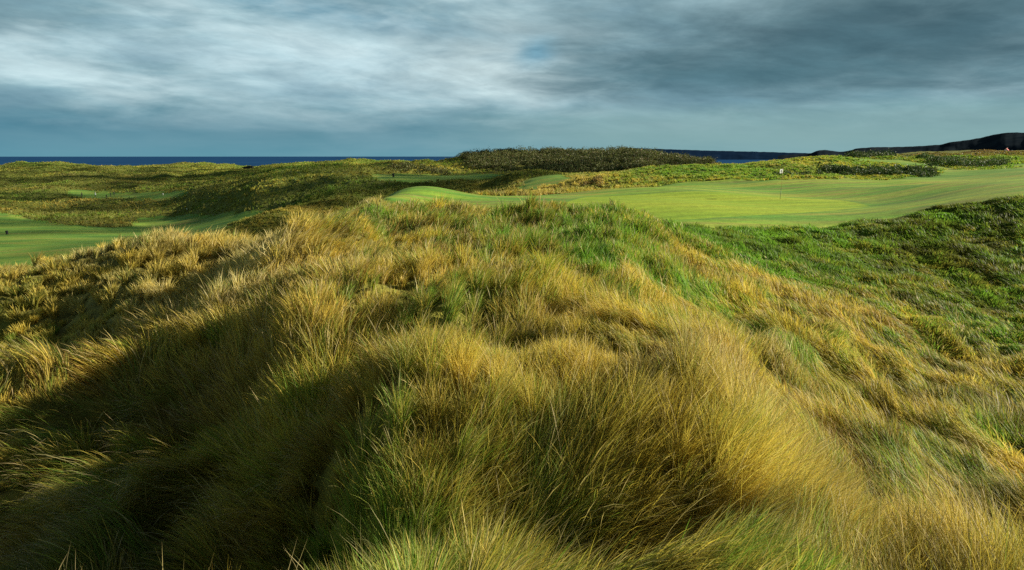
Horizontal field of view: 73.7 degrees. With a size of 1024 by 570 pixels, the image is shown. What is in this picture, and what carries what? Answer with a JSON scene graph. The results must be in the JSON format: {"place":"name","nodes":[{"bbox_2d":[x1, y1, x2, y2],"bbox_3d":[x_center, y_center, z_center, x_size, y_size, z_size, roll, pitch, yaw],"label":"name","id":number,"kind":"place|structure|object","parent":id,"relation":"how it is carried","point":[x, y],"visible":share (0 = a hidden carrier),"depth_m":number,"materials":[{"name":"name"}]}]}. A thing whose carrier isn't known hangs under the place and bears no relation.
{"place":"outdoors","nodes":[
{"label":"outdoors","id":0,"kind":"place"},
{"bbox_2d":[0,157,767,165],"bbox_3d":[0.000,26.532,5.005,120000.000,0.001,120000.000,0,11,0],"label":"sea","id":1,"kind":"structure","parent":0,"point":[138,161],"depth_m":5706.38,"materials":[{"name":"liquid"}]},
{"bbox_2d":[0,150,1023,569],"bbox_3d":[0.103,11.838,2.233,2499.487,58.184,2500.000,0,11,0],"label":"dune ground","id":2,"kind":"structure","parent":0,"point":[92,308],"depth_m":12.73,"materials":[{"name":"green plant"}]},
{"bbox_2d":[242,166,254,168],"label":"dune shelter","id":3,"kind":"object","parent":2,"relation":"on","point":[248,167],"visible":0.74,"depth_m":432.10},
{"bbox_2d":[0,172,570,268],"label":"valley fairway","id":4,"kind":"structure","parent":2,"relation":"on","point":[21,239],"depth_m":149.56,"materials":[{"name":"green plant"}]},
{"bbox_2d":[388,160,453,174],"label":"gorse thicket","id":5,"kind":"object","parent":2,"relation":"on","point":[407,165],"visible":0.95,"depth_m":193.88,"materials":[{"name":"green plant"}]},
{"bbox_2d":[0,279,1023,569],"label":"marram grass","id":6,"kind":"structure","parent":2,"relation":"on","point":[800,493],"depth_m":5.98,"materials":[{"name":"yellow plant"}]},
{"bbox_2d":[0,186,1023,363],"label":"bank grass","id":7,"kind":"structure","parent":2,"relation":"on","point":[156,243],"depth_m":27.21,"materials":[{"name":"green plant"}]},
{"bbox_2d":[0,149,1023,227],"bbox_3d":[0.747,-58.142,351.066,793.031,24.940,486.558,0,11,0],"label":"rough grass","id":8,"kind":"structure","parent":2,"relation":"on","point":[302,168],"depth_m":213.63,"materials":[{"name":"green plant"}]},
{"bbox_2d":[455,145,717,172],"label":"shrub thicket","id":9,"kind":"object","parent":2,"relation":"on","point":[597,159],"visible":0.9,"depth_m":194.81,"materials":[{"name":"green plant"}]},
{"bbox_2d":[576,174,604,186],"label":"gorse thicket","id":10,"kind":"object","parent":2,"relation":"on","point":[596,179],"visible":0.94,"depth_m":83.05,"materials":[{"name":"green plant"}]},
{"bbox_2d":[222,154,1023,239],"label":"rough grass","id":11,"kind":"structure","parent":2,"relation":"on","point":[677,170],"depth_m":96.21,"materials":[{"name":"green plant"}]},
{"bbox_2d":[381,157,1023,227],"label":"fairway","id":12,"kind":"structure","parent":2,"relation":"on","point":[883,199],"depth_m":47.64,"materials":[{"name":"green plant"}]},
{"bbox_2d":[566,191,868,219],"bbox_3d":[13.003,-5.087,42.502,19.969,0.517,21.241,0,11,0],"label":"putting green","id":13,"kind":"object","parent":2,"relation":"on","point":[689,205],"visible":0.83,"depth_m":42.25,"materials":[{"name":"green plant"}]},
{"bbox_2d":[772,169,832,174],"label":"gorse thicket","id":14,"kind":"object","parent":2,"relation":"on","point":[820,171],"visible":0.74,"depth_m":78.22,"materials":[{"name":"green plant"}]},
{"bbox_2d":[842,148,898,157],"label":"gorse thicket","id":15,"kind":"object","parent":2,"relation":"on","point":[857,154],"visible":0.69,"depth_m":106.81,"materials":[{"name":"green plant"}]},
{"bbox_2d":[816,161,940,176],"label":"gorse thicket","id":16,"kind":"object","parent":2,"relation":"on","point":[895,169],"visible":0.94,"depth_m":80.52,"materials":[{"name":"green plant"}]},
{"bbox_2d":[913,152,1010,167],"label":"gorse thicket","id":17,"kind":"object","parent":2,"relation":"on","point":[947,159],"visible":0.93,"depth_m":94.11,"materials":[{"name":"green plant"}]},
{"bbox_2d":[0,0,1023,156],"label":"sky","id":18,"kind":"structure","parent":0,"point":[79,78],"materials":[{"name":"grey"}]},
{"bbox_2d":[619,148,808,159],"bbox_3d":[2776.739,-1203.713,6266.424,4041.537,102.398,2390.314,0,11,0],"label":"headland","id":19,"kind":"structure","parent":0,"point":[734,155],"depth_m":5559.16,"materials":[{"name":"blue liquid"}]},
{"bbox_2d":[778,132,1023,159],"bbox_3d":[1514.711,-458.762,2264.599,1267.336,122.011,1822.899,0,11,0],"label":"headland","id":20,"kind":"structure","parent":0,"point":[1014,141],"depth_m":1865.63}
]}

